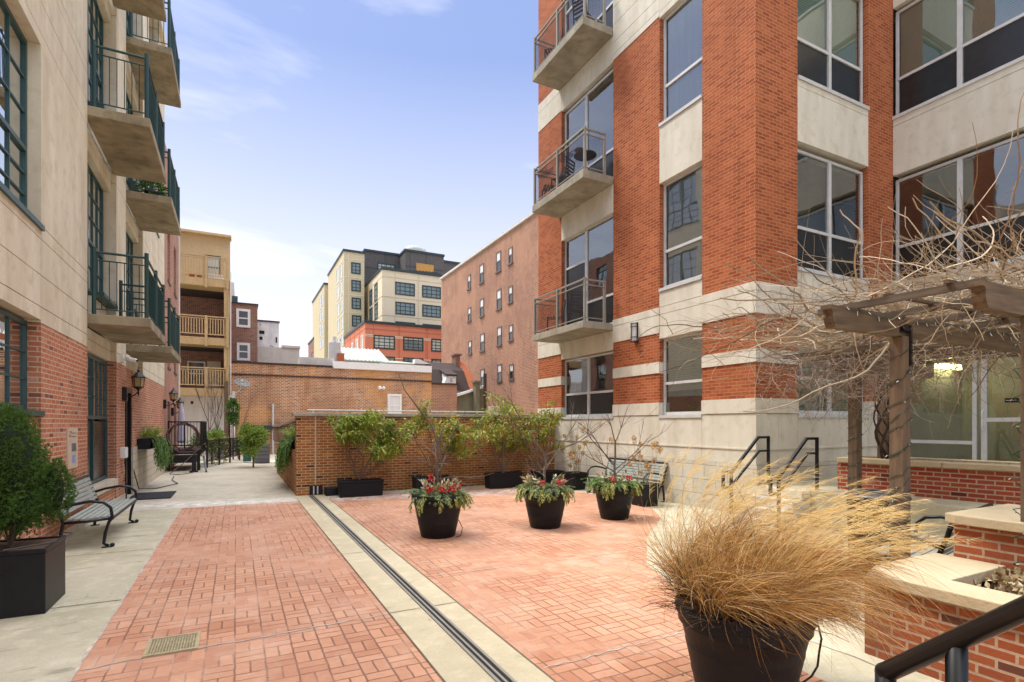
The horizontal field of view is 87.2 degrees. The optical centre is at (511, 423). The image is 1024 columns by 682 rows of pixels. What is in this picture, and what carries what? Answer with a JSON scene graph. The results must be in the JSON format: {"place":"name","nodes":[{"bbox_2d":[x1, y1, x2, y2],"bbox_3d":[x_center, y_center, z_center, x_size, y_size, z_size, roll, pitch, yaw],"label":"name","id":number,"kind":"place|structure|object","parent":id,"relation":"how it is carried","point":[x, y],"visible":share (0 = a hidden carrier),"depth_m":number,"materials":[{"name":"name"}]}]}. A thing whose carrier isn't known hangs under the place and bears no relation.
{"place":"outdoors","nodes":[
{"label":"outdoors","id":0,"kind":"place"},
{"bbox_2d":[0,0,180,539],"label":"apartment building","id":1,"kind":"structure","parent":0,"point":[89,89],"depth_m":9.43,"materials":[{"name":"brick"}]},
{"bbox_2d":[0,308,44,415],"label":"window","id":2,"kind":"structure","parent":1,"relation":"in","point":[13,329],"depth_m":6.71,"materials":[{"name":"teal glass"}]},
{"bbox_2d":[0,0,44,231],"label":"window","id":3,"kind":"structure","parent":1,"relation":"in","point":[13,44],"depth_m":6.68,"materials":[{"name":"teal glass"}]},
{"bbox_2d":[66,428,77,468],"bbox_3d":[-6.910,0.385,8.459,0.026,0.630,0.560,0,0,-27],"label":"notice plaque","id":4,"kind":"object","parent":1,"relation":"attached to","point":[71,448],"visible":0.98,"depth_m":8.38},
{"bbox_2d":[87,163,87,313],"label":"window","id":5,"kind":"structure","parent":1,"relation":"in","point":[87,163],"depth_m":10.26,"materials":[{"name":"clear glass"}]},
{"bbox_2d":[88,0,105,108],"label":"window","id":6,"kind":"structure","parent":1,"relation":"in","point":[95,20],"depth_m":10.97,"materials":[{"name":"teal glass"}]},
{"bbox_2d":[87,353,106,419],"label":"window","id":7,"kind":"structure","parent":1,"relation":"in","point":[96,368],"depth_m":10.77,"materials":[{"name":"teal glass"}]},
{"bbox_2d":[88,165,117,308],"bbox_3d":[-8.327,-3.735,10.935,0.305,2.530,1.400,0,0,-27],"label":"window","id":8,"kind":"structure","parent":1,"relation":"in","point":[95,191],"depth_m":10.91,"materials":[{"name":"teal glass"}]},
{"bbox_2d":[126,231,132,316],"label":"window","id":9,"kind":"structure","parent":1,"relation":"in","point":[129,244],"depth_m":14.34,"materials":[{"name":"teal glass"}]},
{"bbox_2d":[126,91,138,191],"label":"window","id":10,"kind":"structure","parent":1,"relation":"in","point":[128,105],"depth_m":14.13,"materials":[{"name":"teal glass"}]},
{"bbox_2d":[122,367,145,400],"bbox_3d":[-8.670,-0.915,12.355,0.450,0.790,0.300,0,0,-27],"label":"wall lantern","id":11,"kind":"object","parent":1,"relation":"attached to","point":[138,377],"depth_m":12.31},
{"bbox_2d":[133,179,166,196],"bbox_3d":[-8.888,-5.786,13.253,0.784,0.782,0.717,0,0,-27],"label":"balcony plant","id":12,"kind":"object","parent":1,"relation":"on","point":[142,184],"visible":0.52,"depth_m":13.14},
{"bbox_2d":[137,422,173,471],"bbox_3d":[-9.875,0.643,14.949,0.667,1.382,2.003,0,0,-27],"label":"window box","id":13,"kind":"object","parent":1,"relation":"attached to","point":[159,443],"visible":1,"depth_m":14.41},
{"bbox_2d":[163,387,177,408],"bbox_3d":[-12.217,-0.935,19.268,0.450,0.790,0.300,0,0,-27],"label":"wall lantern","id":14,"kind":"object","parent":1,"relation":"attached to","point":[173,393],"depth_m":19.23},
{"bbox_2d":[164,144,179,470],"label":"brick building","id":15,"kind":"structure","parent":0,"point":[172,287],"depth_m":21.56,"materials":[{"name":"brick"}]},
{"bbox_2d":[180,228,234,455],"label":"porch building","id":16,"kind":"structure","parent":0,"point":[205,326],"depth_m":29.36,"materials":[{"name":"brick"}]},
{"bbox_2d":[187,361,204,385],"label":"window","id":17,"kind":"structure","parent":16,"relation":"in","point":[189,363],"depth_m":31.24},
{"bbox_2d":[204,254,220,277],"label":"window","id":18,"kind":"structure","parent":16,"relation":"in","point":[204,254],"depth_m":29.90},
{"bbox_2d":[207,361,220,388],"bbox_3d":[-17.526,-2.805,31.644,0.700,1.730,0.070,0,0,-27],"label":"door","id":19,"kind":"structure","parent":16,"relation":"in","point":[215,364],"depth_m":31.62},
{"bbox_2d":[254,443,269,462],"bbox_3d":[-11.180,1.302,24.049,0.620,0.835,0.600,0,0,-27],"label":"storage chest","id":20,"kind":"object","parent":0,"point":[263,456],"visible":0.66,"depth_m":23.82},
{"bbox_2d":[312,283,327,357],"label":"apartment tower","id":21,"kind":"structure","parent":0,"point":[320,317],"depth_m":83.38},
{"bbox_2d":[123,454,523,511],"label":"ground","id":22,"kind":"structure","parent":0,"point":[209,483],"depth_m":15.00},
{"bbox_2d":[128,491,176,499],"bbox_3d":[-8.691,1.735,13.018,0.860,0.020,1.400,0,0,-27],"label":"door mat","id":23,"kind":"object","parent":22,"relation":"on","point":[155,495],"depth_m":12.94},
{"bbox_2d":[166,422,200,474],"bbox_3d":[-11.631,0.837,18.958,1.119,1.793,1.772,0,0,-27],"label":"garden hose","id":24,"kind":"object","parent":22,"relation":"on","point":[193,427],"visible":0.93,"depth_m":19.57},
{"bbox_2d":[167,421,206,472],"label":"raised deck","id":25,"kind":"structure","parent":22,"relation":"on","point":[193,459],"depth_m":19.97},
{"bbox_2d":[176,403,185,447],"bbox_3d":[-12.915,0.085,21.023,0.330,1.770,0.335,0,0,-27],"label":"parasol","id":26,"kind":"object","parent":25,"relation":"on","point":[181,416],"visible":0.7,"depth_m":20.93,"materials":[{"name":"fabric"}]},
{"bbox_2d":[193,374,224,431],"bbox_3d":[-14.148,-0.344,25.104,1.349,4.192,1.215,0,0,-27],"label":"bare tree","id":27,"kind":"object","parent":22,"relation":"on","point":[210,405],"visible":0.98,"depth_m":24.87,"materials":[{"name":"brown plant"}]},
{"bbox_2d":[200,374,227,429],"bbox_3d":[-13.975,-0.332,25.477,0.926,4.168,1.145,0,0,42],"label":"bare tree","id":28,"kind":"object","parent":22,"relation":"on","point":[216,423],"visible":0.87,"depth_m":25.44,"materials":[{"name":"brown plant"}]},
{"bbox_2d":[207,425,225,463],"bbox_3d":[-13.129,0.909,23.657,1.101,1.681,1.212,0,0,-27],"label":"shrub","id":29,"kind":"object","parent":22,"relation":"on","point":[211,436],"visible":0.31,"depth_m":23.65,"materials":[{"name":"green plant"}]},
{"bbox_2d":[206,437,239,467],"bbox_3d":[-12.598,1.185,23.596,0.086,1.130,4.581,0,0,-12],"label":"garden railing","id":30,"kind":"object","parent":22,"relation":"on","point":[216,455],"visible":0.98,"depth_m":23.15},
{"bbox_2d":[224,397,242,459],"bbox_3d":[-13.624,0.209,26.308,0.862,3.081,0.755,0,0,-27],"label":"shrub","id":31,"kind":"object","parent":22,"relation":"on","point":[230,416],"visible":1,"depth_m":26.24,"materials":[{"name":"green plant"}]},
{"bbox_2d":[231,302,257,361],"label":"brick house","id":32,"kind":"structure","parent":22,"relation":"on","point":[243,331],"depth_m":32.66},
{"bbox_2d":[236,308,249,327],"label":"window","id":33,"kind":"structure","parent":32,"relation":"in","point":[242,315],"depth_m":32.62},
{"bbox_2d":[237,342,249,360],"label":"window","id":34,"kind":"structure","parent":32,"relation":"in","point":[243,349],"depth_m":32.65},
{"bbox_2d":[236,423,270,466],"bbox_3d":[-10.396,0.841,21.629,1.308,1.818,1.237,0,0,-27],"label":"shrub","id":35,"kind":"object","parent":22,"relation":"on","point":[252,438],"visible":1,"depth_m":21.40,"materials":[{"name":"green plant"}]},
{"bbox_2d":[257,320,279,346],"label":"white building","id":36,"kind":"structure","parent":22,"relation":"on","point":[267,333],"depth_m":36.46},
{"bbox_2d":[257,345,299,363],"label":"white building","id":37,"kind":"structure","parent":22,"relation":"on","point":[288,354],"depth_m":35.42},
{"bbox_2d":[272,412,319,493],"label":"side wall","id":38,"kind":"structure","parent":22,"relation":"on","point":[288,476],"depth_m":15.88,"materials":[{"name":"brick"}]},
{"bbox_2d":[274,423,294,474],"bbox_3d":[-6.226,0.717,14.920,0.714,1.466,2.526,0,0,-27],"label":"window box","id":39,"kind":"object","parent":38,"relation":"attached to","point":[286,445],"visible":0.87,"depth_m":14.21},
{"bbox_2d":[324,486,337,495],"bbox_3d":[-4.399,1.650,13.208,0.390,0.200,0.300,0,0,-27],"label":"utility box","id":40,"kind":"object","parent":22,"relation":"on","point":[331,491],"visible":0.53,"depth_m":13.08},
{"bbox_2d":[327,249,364,347],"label":"apartment tower","id":41,"kind":"structure","parent":22,"relation":"on","point":[345,274],"depth_m":68.67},
{"bbox_2d":[351,262,360,274],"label":"window","id":42,"kind":"structure","parent":41,"relation":"in","point":[355,267],"depth_m":68.45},
{"bbox_2d":[363,249,398,284],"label":"charcoal block","id":43,"kind":"structure","parent":22,"relation":"on","point":[375,261],"depth_m":74.65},
{"bbox_2d":[340,320,440,362],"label":"apartment block","id":44,"kind":"structure","parent":22,"relation":"on","point":[400,342],"depth_m":59.23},
{"bbox_2d":[374,335,394,349],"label":"window","id":45,"kind":"structure","parent":44,"relation":"in","point":[381,342],"depth_m":58.09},
{"bbox_2d":[403,336,422,350],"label":"window","id":46,"kind":"structure","parent":44,"relation":"in","point":[409,344],"depth_m":59.52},
{"bbox_2d":[431,339,440,351],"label":"window","id":47,"kind":"structure","parent":44,"relation":"in","point":[435,345],"depth_m":60.76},
{"bbox_2d":[364,267,442,326],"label":"apartment block","id":48,"kind":"structure","parent":22,"relation":"on","point":[394,295],"depth_m":64.77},
{"bbox_2d":[395,281,414,296],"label":"window","id":49,"kind":"structure","parent":48,"relation":"in","point":[401,288],"depth_m":64.20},
{"bbox_2d":[395,301,414,315],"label":"window","id":50,"kind":"structure","parent":48,"relation":"in","point":[402,308],"depth_m":64.20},
{"bbox_2d":[422,285,440,298],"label":"window","id":51,"kind":"structure","parent":48,"relation":"in","point":[433,292],"depth_m":65.73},
{"bbox_2d":[422,304,440,317],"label":"window","id":52,"kind":"structure","parent":48,"relation":"in","point":[434,311],"depth_m":65.73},
{"bbox_2d":[398,248,444,274],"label":"charcoal block","id":53,"kind":"structure","parent":22,"relation":"on","point":[420,261],"depth_m":74.58,"materials":[{"name":"grey metal"}]},
{"bbox_2d":[291,413,554,495],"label":"brick wall","id":54,"kind":"structure","parent":22,"relation":"on","point":[321,461],"depth_m":14.14,"materials":[{"name":"brick"}]},
{"bbox_2d":[307,409,522,414],"bbox_3d":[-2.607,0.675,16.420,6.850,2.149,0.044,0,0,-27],"label":"coping","id":55,"kind":"object","parent":54,"relation":"on","point":[312,410],"visible":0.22,"depth_m":15.98,"materials":[{"name":"concrete"}]},
{"bbox_2d":[457,374,486,413],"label":"outbuilding","id":56,"kind":"structure","parent":22,"relation":"on","point":[477,399],"depth_m":36.98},
{"bbox_2d":[439,212,537,414],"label":"brick mill","id":57,"kind":"object","parent":22,"relation":"on","point":[489,291],"visible":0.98,"depth_m":41.30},
{"bbox_2d":[495,288,501,310],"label":"window","id":58,"kind":"structure","parent":57,"relation":"in","point":[498,292],"depth_m":41.28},
{"bbox_2d":[532,0,1023,511],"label":"apartment building","id":59,"kind":"structure","parent":22,"relation":"on","point":[716,136],"depth_m":11.78,"materials":[{"name":"brick"}]},
{"bbox_2d":[551,159,574,191],"bbox_3d":[1.426,-6.840,15.011,0.533,0.924,0.433,0,0,38],"label":"patio chair","id":60,"kind":"object","parent":59,"relation":"on","point":[570,167],"visible":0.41,"depth_m":14.94,"materials":[{"name":"metal"}]},
{"bbox_2d":[565,230,585,325],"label":"window","id":61,"kind":"structure","parent":59,"relation":"in","point":[576,272],"depth_m":15.62,"materials":[{"name":"metal"}]},
{"bbox_2d":[565,95,585,180],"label":"window","id":62,"kind":"structure","parent":59,"relation":"in","point":[584,97],"depth_m":15.80,"materials":[{"name":"metal"}]},
{"bbox_2d":[567,290,586,324],"bbox_3d":[1.734,-3.050,14.436,0.432,0.924,0.532,0,0,-6],"label":"patio chair","id":63,"kind":"object","parent":59,"relation":"on","point":[573,310],"visible":0.49,"depth_m":14.23,"materials":[{"name":"metal"}]},
{"bbox_2d":[572,0,595,24],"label":"patio chair","id":64,"kind":"object","parent":59,"relation":"on","point":[576,9],"visible":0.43,"depth_m":14.07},
{"bbox_2d":[574,149,596,169],"bbox_3d":[1.932,-6.735,14.198,0.580,0.710,0.582,0,0,-27],"label":"patio table","id":65,"kind":"object","parent":59,"relation":"on","point":[579,154],"visible":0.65,"depth_m":14.18,"materials":[{"name":"metal"}]},
{"bbox_2d":[561,351,612,418],"bbox_3d":[2.097,-1.010,14.990,0.185,1.760,2.480,0,0,-27],"label":"window","id":66,"kind":"structure","parent":59,"relation":"in","point":[600,402],"depth_m":14.98,"materials":[{"name":"metal"}]},
{"bbox_2d":[586,215,612,322],"bbox_3d":[2.406,-4.030,14.530,0.054,2.880,1.340,0,0,-27],"label":"window","id":67,"kind":"structure","parent":59,"relation":"in","point":[609,297],"depth_m":14.76,"materials":[{"name":"glass"}]},
{"bbox_2d":[586,69,612,176],"bbox_3d":[2.406,-7.820,14.530,0.054,2.880,1.340,0,0,-27],"label":"window","id":68,"kind":"structure","parent":59,"relation":"in","point":[609,154],"depth_m":14.63,"materials":[{"name":"metal"}]},
{"bbox_2d":[587,0,612,27],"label":"window","id":69,"kind":"structure","parent":59,"relation":"in","point":[609,10],"depth_m":14.20,"materials":[{"name":"glass"}]},
{"bbox_2d":[630,322,638,342],"bbox_3d":[2.947,-2.210,13.009,0.180,0.480,0.176,0,0,-27],"label":"wall sconce","id":70,"kind":"object","parent":59,"relation":"attached to","point":[634,332],"depth_m":12.96,"materials":[{"name":"metal"}]},
{"bbox_2d":[658,331,701,417],"bbox_3d":[3.760,-1.040,11.825,0.255,1.820,1.270,0,0,-27],"label":"window","id":71,"kind":"structure","parent":59,"relation":"in","point":[689,377],"depth_m":11.92,"materials":[{"name":"glass"}]},
{"bbox_2d":[658,163,701,291],"bbox_3d":[3.760,-4.260,11.825,0.255,2.480,1.270,0,0,-27],"label":"window","id":72,"kind":"structure","parent":59,"relation":"in","point":[684,250],"depth_m":11.92,"materials":[{"name":"glass"}]},
{"bbox_2d":[658,0,701,126],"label":"window","id":73,"kind":"structure","parent":59,"relation":"in","point":[684,85],"depth_m":11.94,"materials":[{"name":"glass"}]},
{"bbox_2d":[792,326,869,417],"bbox_3d":[6.640,-1.040,11.232,2.370,1.820,0.255,0,0,-27],"label":"window","id":74,"kind":"structure","parent":59,"relation":"in","point":[835,413],"depth_m":11.18,"materials":[{"name":"glass"}]},
{"bbox_2d":[797,149,869,284],"bbox_3d":[6.656,-4.260,11.201,2.370,2.480,0.185,0,0,-27],"label":"window","id":75,"kind":"structure","parent":59,"relation":"in","point":[841,248],"depth_m":11.23,"materials":[{"name":"metal"}]},
{"bbox_2d":[797,0,869,110],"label":"window","id":76,"kind":"structure","parent":59,"relation":"in","point":[826,29],"depth_m":11.30,"materials":[{"name":"glass"}]},
{"bbox_2d":[892,0,1023,119],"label":"window","id":77,"kind":"structure","parent":59,"relation":"in","point":[948,46],"depth_m":11.28,"materials":[{"name":"glass"}]},
{"bbox_2d":[893,134,1023,287],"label":"window","id":78,"kind":"structure","parent":59,"relation":"in","point":[950,236],"depth_m":11.09,"materials":[{"name":"metal"}]},
{"bbox_2d":[761,478,1002,537],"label":"entrance platform","id":79,"kind":"structure","parent":22,"relation":"on","point":[941,506],"depth_m":7.74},
{"bbox_2d":[231,357,458,454],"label":"brick building","id":80,"kind":"structure","parent":0,"point":[284,391],"depth_m":32.60,"materials":[{"name":"brick"}]},
{"bbox_2d":[387,394,401,412],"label":"window","id":81,"kind":"structure","parent":80,"relation":"in","point":[394,401],"depth_m":34.35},
{"bbox_2d":[380,359,429,365],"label":"skylight roof","id":82,"kind":"structure","parent":80,"relation":"on","point":[419,362],"depth_m":39.08,"materials":[{"name":"metal"}]},
{"bbox_2d":[162,0,537,356],"label":"sky","id":83,"kind":"structure","parent":0,"point":[302,133],"materials":[{"name":"blue"}]},
{"bbox_2d":[328,337,388,362],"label":"metal roof building","id":84,"kind":"structure","parent":0,"point":[336,352],"depth_m":39.98,"materials":[{"name":"metal"}]},
{"bbox_2d":[295,495,554,681],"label":"concrete band","id":85,"kind":"object","parent":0,"point":[449,658],"visible":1,"depth_m":4.93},
{"bbox_2d":[308,495,516,681],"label":"trench drain","id":86,"kind":"object","parent":85,"relation":"on","point":[487,663],"visible":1,"depth_m":4.92,"materials":[{"name":"metal"}]},
{"bbox_2d":[71,486,825,681],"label":"brick paving","id":87,"kind":"structure","parent":0,"point":[565,610],"depth_m":5.39,"materials":[{"name":"brick"}]},
{"bbox_2d":[142,631,200,658],"bbox_3d":[-2.667,1.736,4.235,0.360,0.020,0.370,0,0,-27],"label":"floor grate","id":88,"kind":"object","parent":87,"relation":"on","point":[166,645],"visible":1,"depth_m":4.21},
{"bbox_2d":[323,407,413,497],"bbox_3d":[-3.492,0.662,13.130,2.198,2.176,1.299,0,0,-6],"label":"planter box","id":89,"kind":"object","parent":87,"relation":"on","point":[351,430],"visible":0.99,"depth_m":12.95,"materials":[{"name":"plant"}]},
{"bbox_2d":[373,373,494,538],"bbox_3d":[-1.288,0.483,8.292,1.472,2.535,1.819,0,0,-27],"label":"potted tree","id":90,"kind":"object","parent":87,"relation":"on","point":[437,508],"visible":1,"depth_m":8.14,"materials":[{"name":"black plant"}]},
{"bbox_2d":[400,398,493,491],"bbox_3d":[-1.645,0.540,13.933,2.459,2.421,1.298,0,0,-27],"label":"shrub","id":91,"kind":"object","parent":87,"relation":"on","point":[416,430],"visible":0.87,"depth_m":13.82,"materials":[{"name":"plant"}]},
{"bbox_2d":[66,461,874,681],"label":"pavement cracks","id":92,"kind":"object","parent":87,"relation":"on","point":[86,653],"visible":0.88,"depth_m":4.61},
{"bbox_2d":[443,392,534,488],"bbox_3d":[-0.506,0.421,14.487,2.075,2.658,2.623,0,0,21],"label":"planter box","id":93,"kind":"object","parent":87,"relation":"on","point":[502,478],"visible":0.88,"depth_m":14.47,"materials":[{"name":"plant"}]},
{"bbox_2d":[499,399,567,486],"bbox_3d":[0.589,0.531,14.981,2.155,2.438,1.584,0,0,-8],"label":"planter box","id":94,"kind":"object","parent":87,"relation":"on","point":[545,432],"visible":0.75,"depth_m":15.03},
{"bbox_2d":[474,361,614,528],"bbox_3d":[0.698,0.332,9.173,2.501,2.836,1.328,0,0,-15],"label":"potted tree","id":95,"kind":"object","parent":87,"relation":"on","point":[545,501],"visible":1,"depth_m":8.92,"materials":[{"name":"black plant"}]},
{"bbox_2d":[567,386,676,519],"bbox_3d":[2.057,0.514,10.044,2.090,2.472,1.139,0,0,-27],"label":"potted tree","id":96,"kind":"object","parent":87,"relation":"on","point":[614,497],"visible":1,"depth_m":9.72,"materials":[{"name":"black plant"}]},
{"bbox_2d":[610,440,987,681],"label":"potted grass","id":97,"kind":"object","parent":87,"relation":"on","point":[746,608],"depth_m":3.03,"materials":[{"name":"plant"}]},
{"bbox_2d":[425,353,473,393],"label":"mansard house","id":98,"kind":"structure","parent":0,"point":[456,370],"depth_m":39.32,"materials":[{"name":"brick"}]},
{"bbox_2d":[444,260,460,273],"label":"charcoal block","id":99,"kind":"structure","parent":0,"point":[449,266],"depth_m":82.66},
{"bbox_2d":[0,485,953,681],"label":"sidewalk","id":100,"kind":"structure","parent":0,"point":[52,644],"depth_m":4.95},
{"bbox_2d":[0,400,78,618],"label":"potted conifer","id":101,"kind":"object","parent":100,"relation":"on","point":[32,570],"visible":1,"depth_m":5.02,"materials":[{"name":"green plant"}]},
{"bbox_2d":[59,475,138,549],"bbox_3d":[-6.452,1.310,8.412,0.741,0.885,2.170,0,0,-27],"label":"park bench","id":102,"kind":"object","parent":100,"relation":"on","point":[103,510],"visible":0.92,"depth_m":8.22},
{"bbox_2d":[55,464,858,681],"bbox_3d":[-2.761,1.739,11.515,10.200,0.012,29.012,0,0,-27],"label":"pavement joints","id":103,"kind":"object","parent":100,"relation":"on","point":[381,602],"visible":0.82,"depth_m":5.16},
{"bbox_2d":[563,427,588,489],"bbox_3d":[1.625,0.912,14.555,0.668,1.675,1.058,0,0,-27],"label":"potted hydrangea","id":104,"kind":"object","parent":100,"relation":"on","point":[577,480],"visible":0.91,"depth_m":14.21,"materials":[{"name":"plastic"}]},
{"bbox_2d":[586,457,667,501],"bbox_3d":[2.694,1.310,12.846,0.741,0.885,2.170,0,0,-27],"label":"park bench","id":105,"kind":"object","parent":100,"relation":"on","point":[658,469],"visible":0.42,"depth_m":12.84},
{"bbox_2d":[609,435,663,506],"bbox_3d":[2.732,0.999,11.695,0.785,1.502,1.150,0,0,-27],"label":"potted hydrangea","id":106,"kind":"object","parent":100,"relation":"on","point":[645,498],"visible":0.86,"depth_m":11.38,"materials":[{"name":"plastic"}]},
{"bbox_2d":[728,485,809,530],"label":"steps","id":107,"kind":"structure","parent":100,"relation":"on","point":[792,496],"depth_m":9.11,"materials":[{"name":"concrete"}]},
{"bbox_2d":[721,436,769,513],"bbox_3d":[4.237,0.990,9.727,1.222,1.521,0.042,0,0,-27],"label":"handrail","id":108,"kind":"object","parent":107,"relation":"attached to","point":[750,447],"visible":0.55,"depth_m":9.74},
{"bbox_2d":[768,437,818,531],"bbox_3d":[4.667,0.990,8.890,1.222,1.521,0.042,0,0,-27],"label":"handrail","id":109,"kind":"object","parent":107,"relation":"attached to","point":[799,448],"visible":0.68,"depth_m":8.92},
{"bbox_2d":[845,488,911,573],"bbox_3d":[4.238,1.235,6.243,0.650,0.930,0.650,0,0,-27],"label":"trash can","id":110,"kind":"object","parent":100,"relation":"on","point":[877,495],"visible":0.3,"depth_m":6.10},
{"bbox_2d":[783,277,1023,560],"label":"pergola","id":111,"kind":"object","parent":100,"relation":"on","point":[1005,303],"visible":0.68,"depth_m":5.07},
{"bbox_2d":[632,93,1023,458],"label":"climbing vine","id":112,"kind":"object","parent":111,"relation":"on","point":[839,341],"visible":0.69,"depth_m":6.87,"materials":[{"name":"brown plant"}]},
{"bbox_2d":[846,307,1023,566],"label":"string lights","id":113,"kind":"object","parent":111,"relation":"attached to","point":[905,448],"visible":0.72,"depth_m":5.06,"materials":[{"name":"plastic"}]},
{"bbox_2d":[837,455,1019,504],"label":"planter wall","id":114,"kind":"structure","parent":100,"relation":"on","point":[986,481],"depth_m":8.05,"materials":[{"name":"brick"}]},
{"bbox_2d":[866,503,993,564],"bbox_3d":[4.470,1.310,5.734,1.570,0.885,0.741,0,0,-38],"label":"park bench","id":115,"kind":"object","parent":100,"relation":"on","point":[948,549],"visible":0.12,"depth_m":5.49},
{"bbox_2d":[865,553,1023,681],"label":"planter wall","id":116,"kind":"structure","parent":100,"relation":"on","point":[999,658],"depth_m":3.74,"materials":[{"name":"brick"}]},
{"bbox_2d":[874,595,1023,681],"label":"handrail","id":117,"kind":"object","parent":100,"relation":"on","point":[951,647],"visible":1,"depth_m":1.13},
{"bbox_2d":[945,504,1023,580],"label":"brick pier","id":118,"kind":"structure","parent":100,"relation":"on","point":[997,528],"depth_m":4.33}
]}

